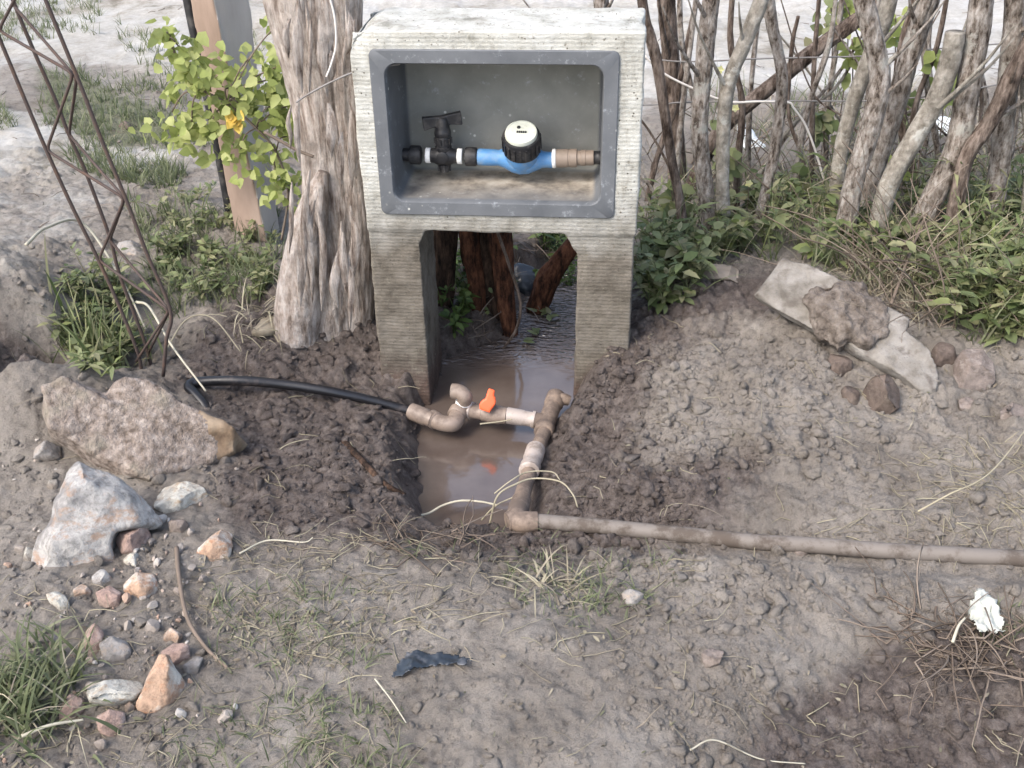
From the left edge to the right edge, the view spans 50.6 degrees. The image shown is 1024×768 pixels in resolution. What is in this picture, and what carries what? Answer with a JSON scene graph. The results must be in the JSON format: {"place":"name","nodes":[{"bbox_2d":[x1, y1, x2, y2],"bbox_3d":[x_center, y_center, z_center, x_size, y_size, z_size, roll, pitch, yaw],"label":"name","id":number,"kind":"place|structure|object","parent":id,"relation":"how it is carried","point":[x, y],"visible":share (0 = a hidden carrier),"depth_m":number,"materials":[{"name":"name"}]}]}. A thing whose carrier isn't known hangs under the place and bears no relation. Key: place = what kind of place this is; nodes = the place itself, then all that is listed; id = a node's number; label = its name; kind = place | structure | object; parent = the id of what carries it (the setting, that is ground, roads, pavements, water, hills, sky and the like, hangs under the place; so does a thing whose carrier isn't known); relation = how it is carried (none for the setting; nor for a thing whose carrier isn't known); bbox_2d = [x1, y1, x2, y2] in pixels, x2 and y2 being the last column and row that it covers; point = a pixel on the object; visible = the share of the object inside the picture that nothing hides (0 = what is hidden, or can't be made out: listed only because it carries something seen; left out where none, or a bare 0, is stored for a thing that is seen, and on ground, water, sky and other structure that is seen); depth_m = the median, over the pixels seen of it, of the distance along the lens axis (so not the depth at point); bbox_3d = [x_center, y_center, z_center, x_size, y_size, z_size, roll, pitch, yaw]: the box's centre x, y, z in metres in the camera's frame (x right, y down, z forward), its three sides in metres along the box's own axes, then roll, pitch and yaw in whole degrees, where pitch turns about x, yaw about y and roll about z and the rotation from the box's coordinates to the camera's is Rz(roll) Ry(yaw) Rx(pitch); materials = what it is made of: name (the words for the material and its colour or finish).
{"place":"outdoors","nodes":[
{"label":"outdoors","id":0,"kind":"place"},
{"bbox_2d":[0,0,286,319],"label":"grass","id":1,"kind":"structure","parent":0,"point":[169,176],"depth_m":3.59,"materials":[{"name":"plant"}]},
{"bbox_2d":[416,241,576,527],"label":"water","id":2,"kind":"structure","parent":0,"point":[468,459],"depth_m":2.64,"materials":[{"name":"liquid"}]},
{"bbox_2d":[496,233,521,348],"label":"twig","id":3,"kind":"object","parent":2,"relation":"on","point":[516,287],"visible":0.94,"depth_m":2.78,"materials":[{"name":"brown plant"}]},
{"bbox_2d":[0,0,1023,767],"bbox_3d":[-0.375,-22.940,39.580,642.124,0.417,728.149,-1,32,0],"label":"ground","id":4,"kind":"structure","parent":0,"point":[748,500],"depth_m":2.06,"materials":[{"name":"soil"}]},
{"bbox_2d":[33,441,61,461],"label":"rock","id":5,"kind":"object","parent":4,"relation":"on","point":[46,451],"visible":0.98,"depth_m":2.19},
{"bbox_2d":[46,591,69,610],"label":"rock","id":6,"kind":"object","parent":4,"relation":"on","point":[58,600],"visible":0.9,"depth_m":1.81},
{"bbox_2d":[0,642,116,767],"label":"grass tuft","id":7,"kind":"object","parent":4,"relation":"on","point":[41,709],"visible":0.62,"depth_m":1.61,"materials":[{"name":"plant"}]},
{"bbox_2d":[0,608,120,767],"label":"grass tuft","id":8,"kind":"object","parent":4,"relation":"on","point":[29,693],"visible":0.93,"depth_m":1.63,"materials":[{"name":"plant"}]},
{"bbox_2d":[59,694,84,724],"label":"rock","id":9,"kind":"object","parent":4,"relation":"on","point":[76,702],"visible":0.73,"depth_m":1.62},
{"bbox_2d":[24,218,145,329],"bbox_3d":[-1.004,-0.278,2.640,0.214,0.260,0.250,-1,32,0],"label":"dry stem","id":10,"kind":"object","parent":4,"relation":"on","point":[33,237],"visible":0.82,"depth_m":2.66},
{"bbox_2d":[0,0,172,376],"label":"rebar lattice","id":11,"kind":"object","parent":4,"relation":"on","point":[120,193],"visible":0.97,"depth_m":2.24,"materials":[{"name":"metal"}]},
{"bbox_2d":[2,238,177,368],"bbox_3d":[-0.970,-0.145,2.500,0.403,0.310,0.354,-1,32,0],"label":"grass tuft","id":12,"kind":"object","parent":4,"relation":"on","point":[92,332],"visible":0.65,"depth_m":2.52,"materials":[{"name":"green plant"}]},
{"bbox_2d":[83,623,103,656],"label":"rock","id":13,"kind":"object","parent":4,"relation":"on","point":[97,635],"visible":0.62,"depth_m":1.74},
{"bbox_2d":[31,461,162,567],"bbox_3d":[-0.759,0.269,1.985,0.215,0.212,0.195,-1,32,0],"label":"rock","id":14,"kind":"object","parent":4,"relation":"on","point":[95,512],"visible":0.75,"depth_m":1.94,"materials":[{"name":"stone"}]},
{"bbox_2d":[96,586,121,607],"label":"rock","id":15,"kind":"object","parent":4,"relation":"on","point":[113,595],"visible":0.93,"depth_m":1.83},
{"bbox_2d":[96,709,125,736],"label":"rock","id":16,"kind":"object","parent":4,"relation":"on","point":[113,717],"visible":0.85,"depth_m":1.59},
{"bbox_2d":[86,679,142,705],"bbox_3d":[-0.605,0.478,1.660,0.079,0.091,0.073,-14,34,-20],"label":"rock","id":17,"kind":"object","parent":4,"relation":"on","point":[117,691],"visible":0.84,"depth_m":1.62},
{"bbox_2d":[99,636,131,661],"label":"rock","id":18,"kind":"object","parent":4,"relation":"on","point":[113,649],"visible":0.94,"depth_m":1.72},
{"bbox_2d":[1,140,238,763],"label":"gravel","id":19,"kind":"structure","parent":4,"relation":"on","point":[153,625],"depth_m":1.81,"materials":[{"name":"stone"}]},
{"bbox_2d":[115,528,151,553],"bbox_3d":[-0.694,0.290,1.993,0.066,0.076,0.069,-22,37,-30],"label":"rock","id":20,"kind":"object","parent":4,"relation":"on","point":[129,541],"visible":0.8,"depth_m":1.97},
{"bbox_2d":[123,572,157,597],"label":"rock","id":21,"kind":"object","parent":4,"relation":"on","point":[137,584],"visible":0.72,"depth_m":1.85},
{"bbox_2d":[41,376,247,481],"bbox_3d":[-0.764,0.093,2.235,0.407,0.288,0.240,-1,32,0],"label":"stone block","id":22,"kind":"object","parent":4,"relation":"on","point":[147,430],"depth_m":2.17,"materials":[{"name":"stone"}]},
{"bbox_2d":[136,654,185,713],"bbox_3d":[-0.538,0.464,1.667,0.072,0.111,0.102,-1,32,0],"label":"rock","id":23,"kind":"object","parent":4,"relation":"on","point":[164,684],"visible":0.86,"depth_m":1.63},
{"bbox_2d":[37,180,285,379],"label":"weeds","id":24,"kind":"object","parent":4,"relation":"on","point":[74,281],"visible":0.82,"depth_m":2.73,"materials":[{"name":"green plant"}]},
{"bbox_2d":[161,643,189,664],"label":"rock","id":25,"kind":"object","parent":4,"relation":"on","point":[178,653],"visible":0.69,"depth_m":1.71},
{"bbox_2d":[154,481,207,513],"bbox_3d":[-0.647,0.235,2.127,0.096,0.075,0.082,-1,32,0],"label":"rock","id":26,"kind":"object","parent":4,"relation":"on","point":[178,496],"visible":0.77,"depth_m":2.10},
{"bbox_2d":[174,546,228,667],"bbox_3d":[-0.539,0.372,1.821,0.034,0.018,0.338,-16,35,-23],"label":"twig","id":27,"kind":"object","parent":4,"relation":"on","point":[183,603],"visible":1,"depth_m":1.81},
{"bbox_2d":[183,0,229,219],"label":"black pipe","id":28,"kind":"object","parent":4,"relation":"on","point":[187,4],"visible":0.3,"depth_m":3.04,"materials":[{"name":"plastic"}]},
{"bbox_2d":[128,16,301,240],"bbox_3d":[-0.724,-0.648,2.784,0.507,0.612,0.233,2,32,4],"label":"vine","id":29,"kind":"object","parent":4,"relation":"on","point":[274,98],"visible":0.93,"depth_m":2.74,"materials":[{"name":"green plant"}]},
{"bbox_2d":[197,529,232,561],"bbox_3d":[-0.539,0.304,1.969,0.064,0.074,0.081,-1,32,0],"label":"rock","id":30,"kind":"object","parent":4,"relation":"on","point":[218,545],"visible":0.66,"depth_m":1.95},
{"bbox_2d":[191,0,278,240],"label":"wooden post","id":31,"kind":"object","parent":4,"relation":"on","point":[229,23],"visible":0.45,"depth_m":2.87,"materials":[{"name":"wood"}]},
{"bbox_2d":[189,268,282,367],"bbox_3d":[-0.626,-0.165,2.630,0.306,0.136,0.271,-24,38,-32],"label":"grass tuft","id":32,"kind":"object","parent":4,"relation":"on","point":[265,326],"visible":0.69,"depth_m":2.62,"materials":[{"name":"plant"}]},
{"bbox_2d":[183,376,408,413],"bbox_3d":[-0.485,0.065,2.438,0.515,0.120,0.168,-1,32,0],"label":"black hose","id":33,"kind":"object","parent":4,"relation":"on","point":[190,385],"visible":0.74,"depth_m":2.47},
{"bbox_2d":[262,0,374,348],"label":"tree","id":34,"kind":"object","parent":4,"relation":"on","point":[325,283],"visible":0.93,"depth_m":2.45,"materials":[{"name":"grey plant"}]},
{"bbox_2d":[341,440,405,494],"bbox_3d":[-0.301,0.171,2.245,0.042,0.050,0.225,-24,39,-33],"label":"root","id":35,"kind":"object","parent":4,"relation":"on","point":[363,462],"visible":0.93,"depth_m":2.21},
{"bbox_2d":[392,650,472,677],"bbox_3d":[-0.123,0.434,1.688,0.126,0.014,0.055,-1,32,0],"label":"plastic sheet","id":36,"kind":"object","parent":4,"relation":"on","point":[416,659],"visible":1,"depth_m":1.69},
{"bbox_2d":[433,230,458,307],"bbox_3d":[-0.193,-0.283,2.905,0.131,0.667,0.081,-1,32,0],"label":"wooden post","id":37,"kind":"object","parent":4,"relation":"on","point":[445,245],"visible":0.23,"depth_m":2.84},
{"bbox_2d":[186,317,721,560],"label":"wet soil crumbs","id":38,"kind":"object","parent":4,"relation":"on","point":[647,490],"visible":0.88,"depth_m":2.21,"materials":[{"name":"soil"}]},
{"bbox_2d":[343,236,575,574],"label":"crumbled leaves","id":39,"kind":"object","parent":4,"relation":"on","point":[438,533],"visible":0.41,"depth_m":2.06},
{"bbox_2d":[458,231,517,336],"bbox_3d":[-0.060,-0.284,2.921,0.166,0.652,0.173,-1,32,0],"label":"stump","id":40,"kind":"object","parent":4,"relation":"on","point":[484,262],"visible":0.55,"depth_m":2.85,"materials":[{"name":"wood"}]},
{"bbox_2d":[350,7,646,404],"bbox_3d":[-0.017,-0.324,2.509,0.605,1.021,0.215,2,32,5],"label":"meter housing","id":41,"kind":"object","parent":4,"relation":"on","point":[565,78],"visible":0.86,"depth_m":2.38,"materials":[{"name":"concrete"}]},
{"bbox_2d":[402,111,477,172],"bbox_3d":[-0.165,-0.535,2.401,0.175,0.134,0.048,2,32,5],"label":"shutoff valve","id":42,"kind":"object","parent":41,"relation":"attached to","point":[443,155],"visible":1,"depth_m":2.40,"materials":[{"name":"black plastic"}]},
{"bbox_2d":[477,120,551,174],"bbox_3d":[0.004,-0.520,2.386,0.171,0.123,0.102,12,34,20],"label":"water meter","id":43,"kind":"object","parent":41,"relation":"attached to","point":[520,152],"visible":0.98,"depth_m":2.35,"materials":[{"name":"blue plastic"}]},
{"bbox_2d":[551,149,600,167],"bbox_3d":[0.146,-0.498,2.394,0.116,0.044,0.043,2,32,5],"label":"pipe union","id":44,"kind":"object","parent":43,"relation":"attached to","point":[561,158],"visible":0.89,"depth_m":2.38,"materials":[{"name":"brown plastic"}]},
{"bbox_2d":[437,233,576,338],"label":"weeds","id":45,"kind":"object","parent":4,"relation":"on","point":[455,314],"visible":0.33,"depth_m":2.88,"materials":[{"name":"green plant"}]},
{"bbox_2d":[0,437,1023,767],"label":"straw","id":46,"kind":"object","parent":4,"relation":"on","point":[294,621],"visible":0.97,"depth_m":1.82,"materials":[{"name":"plant"}]},
{"bbox_2d":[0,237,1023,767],"bbox_3d":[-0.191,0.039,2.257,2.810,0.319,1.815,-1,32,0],"label":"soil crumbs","id":47,"kind":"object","parent":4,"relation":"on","point":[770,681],"visible":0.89,"depth_m":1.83,"materials":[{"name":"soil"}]},
{"bbox_2d":[11,250,1023,767],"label":"straw","id":48,"kind":"object","parent":4,"relation":"on","point":[719,514],"visible":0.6,"depth_m":2.02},
{"bbox_2d":[514,263,535,295],"bbox_3d":[0.034,-0.296,3.148,0.080,0.103,0.072,-1,32,0],"label":"plastic scrap","id":49,"kind":"object","parent":4,"relation":"on","point":[526,279],"visible":0.64,"depth_m":3.12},
{"bbox_2d":[38,306,1021,767],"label":"leaf litter","id":50,"kind":"object","parent":4,"relation":"on","point":[426,618],"visible":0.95,"depth_m":1.78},
{"bbox_2d":[486,542,605,619],"bbox_3d":[0.068,0.347,1.897,0.227,0.098,0.264,-1,32,0],"label":"grass tuft","id":51,"kind":"object","parent":4,"relation":"on","point":[541,583],"visible":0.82,"depth_m":1.87,"materials":[{"name":"plant"}]},
{"bbox_2d":[525,238,576,313],"bbox_3d":[0.093,-0.258,3.039,0.212,0.344,0.068,-1,32,0],"label":"root","id":52,"kind":"object","parent":4,"relation":"on","point":[551,272],"visible":0.73,"depth_m":2.99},
{"bbox_2d":[140,509,1023,767],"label":"grass","id":53,"kind":"structure","parent":4,"relation":"on","point":[358,742],"depth_m":1.72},
{"bbox_2d":[621,589,643,605],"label":"rock","id":54,"kind":"object","parent":4,"relation":"on","point":[631,596],"visible":0.8,"depth_m":1.83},
{"bbox_2d":[637,0,686,222],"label":"stake","id":55,"kind":"object","parent":4,"relation":"on","point":[653,47],"visible":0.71,"depth_m":2.72,"materials":[{"name":"brown plant"}]},
{"bbox_2d":[644,9,697,201],"bbox_3d":[0.464,-0.822,3.152,0.157,0.821,0.022,-1,32,0],"label":"sapling","id":56,"kind":"object","parent":4,"relation":"on","point":[673,111],"visible":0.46,"depth_m":3.16,"materials":[{"name":"brown plant"}]},
{"bbox_2d":[657,0,686,181],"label":"stake","id":57,"kind":"object","parent":4,"relation":"on","point":[669,49],"visible":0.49,"depth_m":3.24,"materials":[{"name":"brown wood"}]},
{"bbox_2d":[657,179,695,224],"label":"leafy shoot","id":58,"kind":"object","parent":4,"relation":"on","point":[669,194],"visible":0.49,"depth_m":2.92,"materials":[{"name":"green plant"}]},
{"bbox_2d":[675,0,697,174],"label":"sapling","id":59,"kind":"object","parent":4,"relation":"on","point":[682,109],"visible":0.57,"depth_m":2.98,"materials":[{"name":"brown plant"}]},
{"bbox_2d":[677,0,698,202],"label":"sapling","id":60,"kind":"object","parent":4,"relation":"on","point":[680,33],"visible":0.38,"depth_m":2.95,"materials":[{"name":"brown plant"}]},
{"bbox_2d":[662,0,719,239],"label":"stake","id":61,"kind":"object","parent":4,"relation":"on","point":[702,69],"visible":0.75,"depth_m":2.73,"materials":[{"name":"grey plant"}]},
{"bbox_2d":[701,648,723,667],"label":"clod","id":62,"kind":"object","parent":4,"relation":"on","point":[711,657],"visible":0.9,"depth_m":1.70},
{"bbox_2d":[406,383,1023,566],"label":"pipework","id":63,"kind":"object","parent":4,"relation":"on","point":[519,516],"visible":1,"depth_m":2.08,"materials":[{"name":"brown plastic"}]},
{"bbox_2d":[701,264,738,282],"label":"stone","id":64,"kind":"object","parent":4,"relation":"on","point":[724,271],"visible":0.72,"depth_m":2.69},
{"bbox_2d":[688,0,768,226],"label":"stake","id":65,"kind":"object","parent":4,"relation":"on","point":[748,33],"visible":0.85,"depth_m":2.70,"materials":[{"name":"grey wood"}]},
{"bbox_2d":[710,120,747,188],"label":"leafy shoot","id":66,"kind":"object","parent":4,"relation":"on","point":[733,166],"visible":0.34,"depth_m":3.02,"materials":[{"name":"green plant"}]},
{"bbox_2d":[744,26,759,178],"bbox_3d":[0.732,-0.850,3.259,0.050,0.851,0.020,-1,32,0],"label":"sapling","id":67,"kind":"object","parent":4,"relation":"on","point":[748,137],"visible":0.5,"depth_m":3.27,"materials":[{"name":"brown plant"}]},
{"bbox_2d":[753,0,787,228],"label":"stake","id":68,"kind":"object","parent":4,"relation":"on","point":[773,32],"visible":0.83,"depth_m":2.82,"materials":[{"name":"grey wood"}]},
{"bbox_2d":[685,0,876,199],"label":"stake","id":69,"kind":"object","parent":4,"relation":"on","point":[844,29],"visible":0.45,"depth_m":3.11,"materials":[{"name":"brown wood"}]},
{"bbox_2d":[786,16,807,182],"bbox_3d":[0.853,-0.777,3.141,0.140,0.567,0.015,-1,32,0],"label":"stake","id":70,"kind":"object","parent":4,"relation":"on","point":[790,62],"visible":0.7,"depth_m":3.08,"materials":[{"name":"brown plant"}]},
{"bbox_2d":[779,162,821,210],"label":"leafy shoot","id":71,"kind":"object","parent":4,"relation":"on","point":[801,171],"visible":0.42,"depth_m":3.06,"materials":[{"name":"green plant"}]},
{"bbox_2d":[754,40,862,179],"bbox_3d":[0.890,-0.843,3.239,0.358,0.560,0.024,-6,32,-8],"label":"thin branch","id":72,"kind":"object","parent":4,"relation":"on","point":[794,122],"visible":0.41,"depth_m":3.25,"materials":[{"name":"brown plant"}]},
{"bbox_2d":[808,0,820,182],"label":"sapling","id":73,"kind":"object","parent":4,"relation":"on","point":[813,76],"visible":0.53,"depth_m":3.02,"materials":[{"name":"brown plant"}]},
{"bbox_2d":[793,0,837,177],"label":"sapling","id":74,"kind":"object","parent":4,"relation":"on","point":[815,84],"visible":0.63,"depth_m":2.99,"materials":[{"name":"grey plant"}]},
{"bbox_2d":[807,108,838,164],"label":"leafy shoot","id":75,"kind":"object","parent":4,"relation":"on","point":[827,122],"visible":0.78,"depth_m":3.27,"materials":[{"name":"green plant"}]},
{"bbox_2d":[804,0,844,160],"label":"leafy shoot","id":76,"kind":"object","parent":4,"relation":"on","point":[822,30],"visible":0.41,"depth_m":3.21,"materials":[{"name":"green plant"}]},
{"bbox_2d":[632,115,1023,346],"bbox_3d":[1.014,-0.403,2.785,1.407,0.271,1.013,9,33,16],"label":"weeds","id":77,"kind":"object","parent":4,"relation":"on","point":[669,256],"visible":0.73,"depth_m":2.65,"materials":[{"name":"green plant"}]},
{"bbox_2d":[633,50,1023,344],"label":"grass","id":78,"kind":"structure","parent":4,"relation":"on","point":[815,257],"depth_m":2.73,"materials":[{"name":"plant"}]},
{"bbox_2d":[727,0,745,212],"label":"sapling","id":79,"kind":"object","parent":78,"relation":"on","point":[741,117],"visible":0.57,"depth_m":2.98,"materials":[{"name":"brown plant"}]},
{"bbox_2d":[645,55,823,179],"bbox_3d":[0.618,-0.724,2.968,0.529,0.360,0.006,-1,32,0],"label":"cord","id":80,"kind":"object","parent":79,"relation":"hanging from","point":[755,101],"visible":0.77,"depth_m":2.94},
{"bbox_2d":[898,0,948,190],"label":"sapling","id":81,"kind":"object","parent":78,"relation":"on","point":[916,102],"visible":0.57,"depth_m":2.93,"materials":[{"name":"brown plant"}]},
{"bbox_2d":[921,39,941,159],"bbox_3d":[1.174,-0.784,3.008,0.245,0.792,0.022,-1,32,0],"label":"sapling","id":82,"kind":"object","parent":78,"relation":"on","point":[936,140],"visible":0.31,"depth_m":3.04,"materials":[{"name":"brown plant"}]},
{"bbox_2d":[638,78,1023,335],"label":"dry grass","id":83,"kind":"structure","parent":4,"relation":"on","point":[870,276],"depth_m":2.69,"materials":[{"name":"plant"}]},
{"bbox_2d":[640,106,1023,319],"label":"dead stems","id":84,"kind":"object","parent":4,"relation":"on","point":[880,243],"visible":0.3,"depth_m":2.59,"materials":[{"name":"plant"}]},
{"bbox_2d":[820,0,843,165],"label":"sapling","id":85,"kind":"object","parent":4,"relation":"on","point":[835,51],"visible":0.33,"depth_m":3.27,"materials":[{"name":"brown plant"}]},
{"bbox_2d":[642,67,1023,342],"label":"twigs","id":86,"kind":"object","parent":4,"relation":"on","point":[885,260],"visible":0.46,"depth_m":2.59,"materials":[{"name":"wood"}]},
{"bbox_2d":[828,354,852,376],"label":"clod","id":87,"kind":"object","parent":4,"relation":"on","point":[841,364],"visible":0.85,"depth_m":2.35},
{"bbox_2d":[754,258,937,394],"bbox_3d":[0.758,-0.132,2.404,0.440,0.180,0.139,24,39,34],"label":"broken slab","id":88,"kind":"object","parent":4,"relation":"on","point":[785,287],"depth_m":2.36,"materials":[{"name":"concrete"}]},
{"bbox_2d":[802,280,889,351],"bbox_3d":[0.738,-0.146,2.387,0.178,0.129,0.167,-1,32,0],"label":"mud heap","id":89,"kind":"object","parent":88,"relation":"on","point":[836,322],"visible":0.98,"depth_m":2.36,"materials":[{"name":"brown soil"}]},
{"bbox_2d":[836,37,863,90],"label":"leafy shoot","id":90,"kind":"object","parent":4,"relation":"on","point":[856,47],"visible":0.54,"depth_m":3.16,"materials":[{"name":"green plant"}]},
{"bbox_2d":[826,0,918,216],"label":"stake","id":91,"kind":"object","parent":4,"relation":"on","point":[860,80],"visible":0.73,"depth_m":2.81,"materials":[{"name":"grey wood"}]},
{"bbox_2d":[862,374,899,414],"bbox_3d":[0.785,0.029,2.300,0.079,0.127,0.112,-1,32,0],"label":"rock","id":92,"kind":"object","parent":4,"relation":"on","point":[881,392],"visible":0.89,"depth_m":2.26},
{"bbox_2d":[836,0,945,242],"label":"stake","id":93,"kind":"object","parent":4,"relation":"on","point":[880,88],"visible":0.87,"depth_m":2.60,"materials":[{"name":"grey plant"}]},
{"bbox_2d":[886,6,907,61],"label":"leafy shoot","id":94,"kind":"object","parent":4,"relation":"on","point":[891,41],"visible":0.38,"depth_m":3.23,"materials":[{"name":"green plant"}]},
{"bbox_2d":[860,0,939,220],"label":"stake","id":95,"kind":"object","parent":4,"relation":"on","point":[921,14],"visible":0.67,"depth_m":2.72,"materials":[{"name":"grey wood"}]},
{"bbox_2d":[894,0,919,187],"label":"stake","id":96,"kind":"object","parent":4,"relation":"on","point":[902,130],"visible":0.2,"depth_m":3.03,"materials":[{"name":"brown wood"}]},
{"bbox_2d":[797,536,1023,754],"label":"dry roots","id":97,"kind":"object","parent":4,"relation":"on","point":[988,667],"visible":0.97,"depth_m":1.75,"materials":[{"name":"plant"}]},
{"bbox_2d":[921,49,957,167],"bbox_3d":[1.190,-0.694,3.044,0.135,0.507,0.092,12,34,21],"label":"leafy shoot","id":98,"kind":"object","parent":4,"relation":"on","point":[929,57],"visible":0.19,"depth_m":2.93,"materials":[{"name":"green plant"}]},
{"bbox_2d":[867,24,1015,248],"bbox_3d":[1.027,-0.572,2.635,0.250,0.633,0.095,12,34,20],"label":"stake","id":99,"kind":"object","parent":4,"relation":"on","point":[939,97],"visible":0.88,"depth_m":2.59,"materials":[{"name":"grey wood"}]},
{"bbox_2d":[931,342,956,366],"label":"clod","id":100,"kind":"object","parent":4,"relation":"on","point":[943,353],"visible":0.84,"depth_m":2.36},
{"bbox_2d":[911,0,1023,240],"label":"stake","id":101,"kind":"object","parent":4,"relation":"on","point":[962,125],"visible":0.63,"depth_m":2.59,"materials":[{"name":"grey wood"}]},
{"bbox_2d":[953,349,995,391],"bbox_3d":[1.001,-0.017,2.351,0.091,0.125,0.116,6,32,11],"label":"clod","id":102,"kind":"object","parent":4,"relation":"on","point":[973,369],"visible":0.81,"depth_m":2.31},
{"bbox_2d":[942,36,1023,251],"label":"stake","id":103,"kind":"object","parent":4,"relation":"on","point":[1012,77],"visible":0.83,"depth_m":2.56,"materials":[{"name":"brown plant"}]},
{"bbox_2d":[968,588,1004,633],"bbox_3d":[0.777,0.376,1.787,0.056,0.037,0.096,-1,32,0],"label":"paper scrap","id":104,"kind":"object","parent":4,"relation":"on","point":[978,614],"visible":0.99,"depth_m":1.78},
{"bbox_2d":[980,0,1023,221],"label":"stake","id":105,"kind":"object","parent":4,"relation":"on","point":[1002,137],"visible":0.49,"depth_m":2.64,"materials":[{"name":"grey wood"}]},
{"bbox_2d":[1000,402,1023,419],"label":"clod","id":106,"kind":"object","parent":4,"relation":"on","point":[1010,410],"visible":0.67,"depth_m":2.21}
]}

